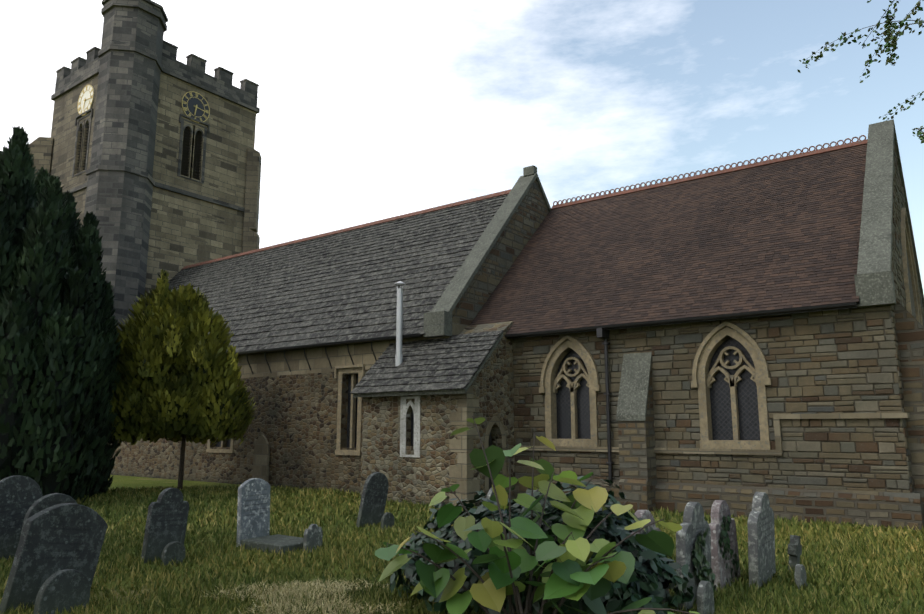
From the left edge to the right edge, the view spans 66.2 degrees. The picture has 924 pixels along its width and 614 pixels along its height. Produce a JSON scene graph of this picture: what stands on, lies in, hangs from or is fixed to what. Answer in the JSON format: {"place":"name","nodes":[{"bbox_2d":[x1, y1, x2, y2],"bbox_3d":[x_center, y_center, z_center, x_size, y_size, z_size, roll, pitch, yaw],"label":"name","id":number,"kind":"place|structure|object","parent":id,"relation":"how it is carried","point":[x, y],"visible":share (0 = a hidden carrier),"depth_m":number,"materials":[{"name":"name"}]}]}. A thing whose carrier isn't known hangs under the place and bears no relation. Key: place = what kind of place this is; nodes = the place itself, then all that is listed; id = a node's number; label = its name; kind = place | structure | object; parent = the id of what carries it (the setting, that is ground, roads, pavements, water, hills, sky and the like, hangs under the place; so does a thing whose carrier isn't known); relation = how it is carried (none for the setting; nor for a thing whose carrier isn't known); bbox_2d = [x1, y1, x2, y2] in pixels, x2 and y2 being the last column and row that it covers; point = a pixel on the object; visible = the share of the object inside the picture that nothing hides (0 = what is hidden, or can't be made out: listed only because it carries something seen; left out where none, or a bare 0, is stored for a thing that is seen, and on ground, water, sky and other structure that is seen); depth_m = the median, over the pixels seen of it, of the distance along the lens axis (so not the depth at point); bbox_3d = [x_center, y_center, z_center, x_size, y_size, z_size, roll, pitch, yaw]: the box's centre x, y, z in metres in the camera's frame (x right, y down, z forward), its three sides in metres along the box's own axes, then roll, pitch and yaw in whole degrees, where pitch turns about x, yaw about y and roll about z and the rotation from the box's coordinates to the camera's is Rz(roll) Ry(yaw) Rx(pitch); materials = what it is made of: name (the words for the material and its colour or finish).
{"place":"outdoors","nodes":[
{"label":"outdoors","id":0,"kind":"place"},
{"bbox_2d":[50,72,255,292],"bbox_3d":[-17.002,-2.043,37.954,7.570,20.500,7.570,-7,-12,36],"label":"tower shaft","id":1,"kind":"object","parent":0,"point":[185,230],"visible":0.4,"depth_m":36.70,"materials":[{"name":"beige stone"}]},
{"bbox_2d":[84,0,167,332],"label":"stair turret","id":2,"kind":"object","parent":1,"relation":"attached to","point":[119,188],"visible":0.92,"depth_m":33.30,"materials":[{"name":"grey stone"}]},
{"bbox_2d":[77,123,201,179],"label":"belfry louvres","id":3,"kind":"object","parent":1,"relation":"in","point":[186,153],"visible":0.35,"depth_m":36.63,"materials":[{"name":"black wood"}]},
{"bbox_2d":[72,108,209,183],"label":"tower belfry dressings","id":4,"kind":"structure","parent":1,"relation":"attached to","point":[182,128],"depth_m":36.34,"materials":[{"name":"beige stone"}]},
{"bbox_2d":[28,137,261,252],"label":"tower buttresses","id":5,"kind":"structure","parent":1,"relation":"attached to","point":[41,148],"depth_m":38.79,"materials":[{"name":"grey stone"}]},
{"bbox_2d":[77,85,93,115],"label":"clock numerals","id":6,"kind":"object","parent":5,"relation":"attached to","point":[84,100],"visible":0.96,"depth_m":36.25,"materials":[{"name":"brown"}]},
{"bbox_2d":[78,85,93,115],"bbox_3d":[-19.277,-10.593,36.323,1.600,1.600,0.050,-7,-12,36],"label":"clock face","id":7,"kind":"object","parent":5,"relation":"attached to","point":[86,94],"visible":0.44,"depth_m":36.28,"materials":[{"name":"beige"}]},
{"bbox_2d":[182,92,208,121],"bbox_3d":[-13.946,-10.461,37.094,0.050,1.600,1.600,-7,-12,36],"label":"clock face","id":8,"kind":"object","parent":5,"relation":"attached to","point":[193,101],"visible":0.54,"depth_m":37.09,"materials":[{"name":"black"}]},
{"bbox_2d":[51,40,259,211],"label":"tower parapet strings","id":9,"kind":"structure","parent":1,"relation":"attached to","point":[83,70],"depth_m":37.57},
{"bbox_2d":[182,91,209,122],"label":"clock numerals","id":10,"kind":"object","parent":1,"relation":"attached to","point":[196,107],"visible":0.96,"depth_m":37.00,"materials":[{"name":"brown"}]},
{"bbox_2d":[110,369,369,492],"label":"nave walls","id":11,"kind":"structure","parent":0,"point":[294,421],"depth_m":22.42,"materials":[{"name":"brown stone"}]},
{"bbox_2d":[206,364,364,455],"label":"nave dressings","id":12,"kind":"structure","parent":11,"relation":"attached to","point":[357,451],"depth_m":20.85,"materials":[{"name":"beige stone"}]},
{"bbox_2d":[216,374,357,447],"bbox_3d":[-5.732,3.450,22.844,7.200,2.350,0.036,-7,-12,36],"label":"window glass","id":13,"kind":"object","parent":12,"relation":"in","point":[228,442],"visible":0.04,"depth_m":21.10,"materials":[{"name":"black glass"}]},
{"bbox_2d":[237,322,468,377],"bbox_3d":[-5.755,2.628,28.656,20.472,1.140,9.422,-7,-12,36],"label":"wall plaster band","id":14,"kind":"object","parent":11,"relation":"on","point":[338,355],"depth_m":21.90,"materials":[{"name":"beige paint"}]},
{"bbox_2d":[235,333,422,374],"bbox_3d":[-8.934,2.100,24.966,19.720,0.757,0.383,-7,-12,36],"label":"nave gutter","id":15,"kind":"object","parent":14,"relation":"attached to","point":[334,343],"visible":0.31,"depth_m":21.37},
{"bbox_2d":[168,194,507,351],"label":"nave slates","id":16,"kind":"object","parent":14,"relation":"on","point":[338,287],"visible":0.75,"depth_m":24.48,"materials":[{"name":"grey stone"}]},
{"bbox_2d":[0,475,923,613],"bbox_3d":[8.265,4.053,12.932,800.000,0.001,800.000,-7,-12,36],"label":"ground","id":17,"kind":"structure","parent":0,"point":[119,481],"depth_m":9.62,"materials":[{"name":"green plant"}]},
{"bbox_2d":[0,475,42,559],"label":"gravestone","id":18,"kind":"object","parent":17,"relation":"on","point":[20,495],"visible":0.73,"depth_m":10.03,"materials":[{"name":"grey stone"}]},
{"bbox_2d":[20,493,76,536],"bbox_3d":[-5.503,3.018,9.467,0.090,1.030,0.720,-1,-12,32],"label":"gravestone","id":19,"kind":"object","parent":17,"relation":"on","point":[44,502],"visible":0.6,"depth_m":9.40,"materials":[{"name":"grey stone"}]},
{"bbox_2d":[0,503,107,613],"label":"gravestone","id":20,"kind":"object","parent":17,"relation":"on","point":[57,538],"visible":0.9,"depth_m":7.43,"materials":[{"name":"grey stone"}]},
{"bbox_2d":[0,126,122,503],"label":"irish yew","id":21,"kind":"object","parent":17,"relation":"on","point":[72,244],"depth_m":17.15,"materials":[{"name":"green plant"}]},
{"bbox_2d":[33,569,89,613],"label":"small gravestone","id":22,"kind":"object","parent":17,"relation":"on","point":[60,590],"visible":0.98,"depth_m":6.99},
{"bbox_2d":[141,487,188,562],"bbox_3d":[-4.162,3.090,9.978,0.090,1.060,0.620,-2,-13,31],"label":"gravestone","id":23,"kind":"object","parent":17,"relation":"on","point":[167,518],"visible":0.9,"depth_m":9.91,"materials":[{"name":"grey stone"}]},
{"bbox_2d":[161,541,185,564],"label":"small gravestone","id":24,"kind":"object","parent":17,"relation":"on","point":[172,551],"visible":0.75,"depth_m":9.52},
{"bbox_2d":[108,269,256,488],"bbox_3d":[-8.942,2.130,21.337,5.441,6.644,3.690,0,-10,-1],"label":"golden yew","id":25,"kind":"object","parent":17,"relation":"on","point":[177,351],"depth_m":20.39,"materials":[{"name":"green plant"}]},
{"bbox_2d":[236,478,269,546],"bbox_3d":[-3.318,3.295,11.295,0.090,1.100,0.600,-8,-13,32],"label":"gravestone","id":26,"kind":"object","parent":17,"relation":"on","point":[253,513],"visible":0.88,"depth_m":11.24,"materials":[{"name":"grey stone"}]},
{"bbox_2d":[252,435,269,482],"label":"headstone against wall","id":27,"kind":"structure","parent":17,"relation":"on","point":[261,455],"depth_m":22.61,"materials":[{"name":"stone"}]},
{"bbox_2d":[240,534,302,554],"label":"ledger slab","id":28,"kind":"structure","parent":17,"relation":"on","point":[278,542],"depth_m":10.64,"materials":[{"name":"grey stone"}]},
{"bbox_2d":[201,577,424,613],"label":"straw mowings","id":29,"kind":"object","parent":17,"relation":"on","point":[294,591],"visible":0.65,"depth_m":7.47,"materials":[{"name":"beige plant"}]},
{"bbox_2d":[303,524,322,552],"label":"small gravestone","id":30,"kind":"object","parent":17,"relation":"on","point":[313,534],"visible":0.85,"depth_m":10.53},
{"bbox_2d":[356,472,388,526],"bbox_3d":[-1.674,3.678,13.422,0.090,1.080,0.620,0,-16,37],"label":"gravestone","id":31,"kind":"object","parent":17,"relation":"on","point":[373,499],"visible":0.83,"depth_m":13.35,"materials":[{"name":"grey stone"}]},
{"bbox_2d":[381,512,393,530],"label":"small gravestone","id":32,"kind":"object","parent":17,"relation":"on","point":[387,519],"visible":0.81,"depth_m":12.85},
{"bbox_2d":[360,321,514,506],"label":"vestry walls","id":33,"kind":"structure","parent":17,"relation":"on","point":[424,477],"depth_m":17.75,"materials":[{"name":"beige stone"}]},
{"bbox_2d":[400,396,420,456],"bbox_3d":[-1.261,2.994,17.743,0.651,1.499,0.134,-7,-12,36],"label":"window surround","id":34,"kind":"object","parent":33,"relation":"in","point":[404,406],"visible":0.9,"depth_m":17.70,"materials":[{"name":"white stone"}]},
{"bbox_2d":[411,410,413,445],"bbox_3d":[-1.187,2.998,17.859,0.350,1.150,0.020,-7,-12,36],"label":"window glass","id":35,"kind":"object","parent":34,"relation":"in","point":[412,428],"depth_m":17.88,"materials":[{"name":"black glass"}]},
{"bbox_2d":[350,330,502,393],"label":"vestry slates","id":36,"kind":"object","parent":33,"relation":"on","point":[453,362],"visible":0.94,"depth_m":18.16,"materials":[{"name":"grey stone"}]},
{"bbox_2d":[394,281,405,365],"bbox_3d":[-1.686,0.507,19.095,0.320,2.480,0.320,-7,-12,36],"label":"flue pipe","id":37,"kind":"object","parent":36,"relation":"on","point":[399,329],"visible":0.9,"depth_m":19.04,"materials":[{"name":"silver metal"}]},
{"bbox_2d":[353,332,502,396],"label":"roof edge trim","id":38,"kind":"structure","parent":33,"relation":"on","point":[458,391],"depth_m":17.41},
{"bbox_2d":[449,386,506,505],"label":"vestry quoins","id":39,"kind":"object","parent":33,"relation":"attached to","point":[466,409],"visible":0.67,"depth_m":16.76,"materials":[{"name":"beige stone"}]},
{"bbox_2d":[489,432,491,489],"bbox_3d":[0.574,3.853,17.666,0.030,2.000,0.750,-7,-12,36],"label":"door","id":40,"kind":"structure","parent":33,"relation":"in","point":[490,444],"depth_m":17.88,"materials":[{"name":"brown wood"}]},
{"bbox_2d":[487,487,496,501],"bbox_3d":[0.668,4.130,14.928,0.090,0.700,0.500,3,-16,37],"label":"grave","id":41,"kind":"object","parent":17,"relation":"on","point":[490,494],"visible":0.17,"depth_m":14.79,"materials":[{"name":"grey stone"}]},
{"bbox_2d":[375,416,699,613],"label":"lime sapling","id":42,"kind":"object","parent":17,"relation":"on","point":[569,578],"depth_m":5.78,"materials":[{"name":"green plant"}]},
{"bbox_2d":[390,474,693,613],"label":"holly","id":43,"kind":"object","parent":17,"relation":"on","point":[618,596],"depth_m":6.53,"materials":[{"name":"green plant"}]},
{"bbox_2d":[631,510,668,603],"bbox_3d":[1.884,2.614,7.213,0.100,1.060,0.800,-11,-14,35],"label":"gravestone","id":44,"kind":"object","parent":17,"relation":"on","point":[644,514],"visible":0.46,"depth_m":7.27,"materials":[{"name":"grey stone"}]},
{"bbox_2d":[676,501,710,610],"bbox_3d":[2.467,2.642,7.527,0.100,1.110,0.820,-5,-13,36],"label":"gravestone","id":45,"kind":"object","parent":17,"relation":"on","point":[694,524],"visible":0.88,"depth_m":7.36,"materials":[{"name":"grey stone"}]},
{"bbox_2d":[696,581,714,613],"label":"small gravestone","id":46,"kind":"object","parent":17,"relation":"on","point":[705,598],"visible":1,"depth_m":6.81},
{"bbox_2d":[513,145,923,497],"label":"chancel wall","id":47,"kind":"structure","parent":17,"relation":"on","point":[807,447],"depth_m":14.63,"materials":[{"name":"brown stone"}]},
{"bbox_2d":[763,151,862,303],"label":"roof tiles","id":48,"kind":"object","parent":47,"relation":"on","point":[841,232],"depth_m":15.87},
{"bbox_2d":[469,144,866,334],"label":"chancel tiles","id":49,"kind":"object","parent":48,"relation":"on","point":[725,243],"visible":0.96,"depth_m":18.11,"materials":[{"name":"brown tile"}]},
{"bbox_2d":[854,119,923,307],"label":"gable coping","id":50,"kind":"object","parent":47,"relation":"on","point":[874,282],"visible":0.67,"depth_m":15.30,"materials":[{"name":"grey stone"}]},
{"bbox_2d":[519,476,923,529],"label":"wall plinth","id":51,"kind":"structure","parent":17,"relation":"on","point":[868,508],"depth_m":13.95,"materials":[{"name":"brown stone"}]},
{"bbox_2d":[709,500,740,589],"bbox_3d":[3.104,2.829,8.406,0.100,1.040,0.780,-10,-14,36],"label":"gravestone","id":52,"kind":"object","parent":17,"relation":"on","point":[720,509],"visible":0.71,"depth_m":8.27,"materials":[{"name":"grey stone"}]},
{"bbox_2d":[692,514,738,592],"bbox_3d":[2.859,2.804,7.936,0.084,0.833,1.739,-6,-12,33],"label":"ivy","id":53,"kind":"object","parent":52,"relation":"on","point":[700,557],"visible":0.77,"depth_m":7.59,"materials":[{"name":"green plant"}]},
{"bbox_2d":[747,492,775,587],"bbox_3d":[3.603,2.802,8.514,0.110,1.130,0.800,-4,-8,37],"label":"gravestone","id":54,"kind":"object","parent":17,"relation":"on","point":[761,546],"visible":0.96,"depth_m":8.36,"materials":[{"name":"grey stone"}]},
{"bbox_2d":[787,535,801,571],"bbox_3d":[4.299,3.197,9.154,0.100,0.470,0.340,-1,-14,37],"label":"grave cross","id":55,"kind":"object","parent":17,"relation":"on","point":[794,549],"visible":0.87,"depth_m":9.09,"materials":[{"name":"grey stone"}]},
{"bbox_2d":[794,564,806,588],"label":"gravestone","id":56,"kind":"object","parent":17,"relation":"on","point":[800,577],"visible":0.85,"depth_m":8.14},
{"bbox_2d":[894,299,923,509],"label":"chancel buttress","id":57,"kind":"structure","parent":17,"relation":"on","point":[909,332],"depth_m":13.54,"materials":[{"name":"stone"}]},
{"bbox_2d":[0,0,923,293],"label":"sky","id":58,"kind":"structure","parent":0,"point":[371,110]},
{"bbox_2d":[452,179,548,316],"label":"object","id":59,"kind":"object","parent":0,"point":[528,193],"depth_m":21.71,"materials":[{"name":"grey stone"}]},
{"bbox_2d":[551,135,867,209],"bbox_3d":[6.962,-3.940,21.513,9.570,0.325,0.320,-7,-12,36],"label":"ridge cresting","id":60,"kind":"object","parent":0,"point":[801,154],"depth_m":20.99,"materials":[{"name":"red ceramic"}]},
{"bbox_2d":[513,305,909,492],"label":"wall stones","id":61,"kind":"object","parent":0,"point":[568,350],"depth_m":14.57,"materials":[{"name":"brown stone"}]},
{"bbox_2d":[618,362,656,511],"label":"buttress","id":62,"kind":"structure","parent":61,"relation":"attached to","point":[638,476],"depth_m":15.73,"materials":[{"name":"beige stone"}]},
{"bbox_2d":[616,352,651,420],"bbox_3d":[3.946,1.814,16.224,0.690,1.570,0.560,-7,-12,36],"label":"buttress cap","id":63,"kind":"object","parent":62,"relation":"on","point":[634,389],"visible":1,"depth_m":16.18,"materials":[{"name":"grey stone"}]},
{"bbox_2d":[504,302,856,489],"bbox_3d":[3.876,2.443,16.250,9.520,4.200,0.430,-7,-12,36],"label":"gutter and downpipe","id":64,"kind":"object","parent":61,"relation":"attached to","point":[603,332],"visible":0.77,"depth_m":16.39,"materials":[{"name":"black metal"}]},
{"bbox_2d":[520,413,909,455],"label":"chancel plinth strings","id":65,"kind":"object","parent":61,"relation":"attached to","point":[778,437],"visible":0.79,"depth_m":14.54},
{"bbox_2d":[539,208,922,449],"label":"window surrounds","id":66,"kind":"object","parent":61,"relation":"attached to","point":[703,379],"depth_m":15.65,"materials":[{"name":"beige stone"}]},
{"bbox_2d":[556,337,759,439],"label":"window panes","id":67,"kind":"structure","parent":66,"relation":"in","point":[721,412],"depth_m":15.58,"materials":[{"name":"grey glass"}]},
{"bbox_2d":[797,0,923,143],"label":"birch tree","id":68,"kind":"object","parent":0,"point":[888,31],"depth_m":19.96,"materials":[{"name":"green plant"}]},
{"bbox_2d":[906,249,915,318],"bbox_3d":[10.985,-2.035,18.148,0.500,4.770,9.840,-7,-12,36],"label":"window surround","id":69,"kind":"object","parent":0,"point":[913,314],"depth_m":18.25,"materials":[{"name":"beige stone"}]},
{"bbox_3d":[-5.975,-0.272,29.323,19.920,5.356,9.780,-7,-12,36],"label":"nave","id":70,"kind":"object","parent":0,"visible":0},
{"bbox_2d":[181,189,510,269],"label":"roof ridge tiles","id":71,"kind":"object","parent":70,"relation":"on","point":[484,197],"depth_m":28.16,"materials":[{"name":"tile"}]},
{"bbox_2d":[452,186,546,324],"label":"gable wall","id":72,"kind":"structure","parent":70,"relation":"on","point":[525,224],"depth_m":21.54,"materials":[{"name":"stone"}]},
{"bbox_2d":[424,165,550,337],"bbox_3d":[2.204,-1.625,23.304,0.700,6.230,9.900,-7,-12,36],"label":"gable coping","id":73,"kind":"object","parent":72,"relation":"on","point":[447,302],"visible":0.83,"depth_m":20.71,"materials":[{"name":"grey stone"}]}
]}

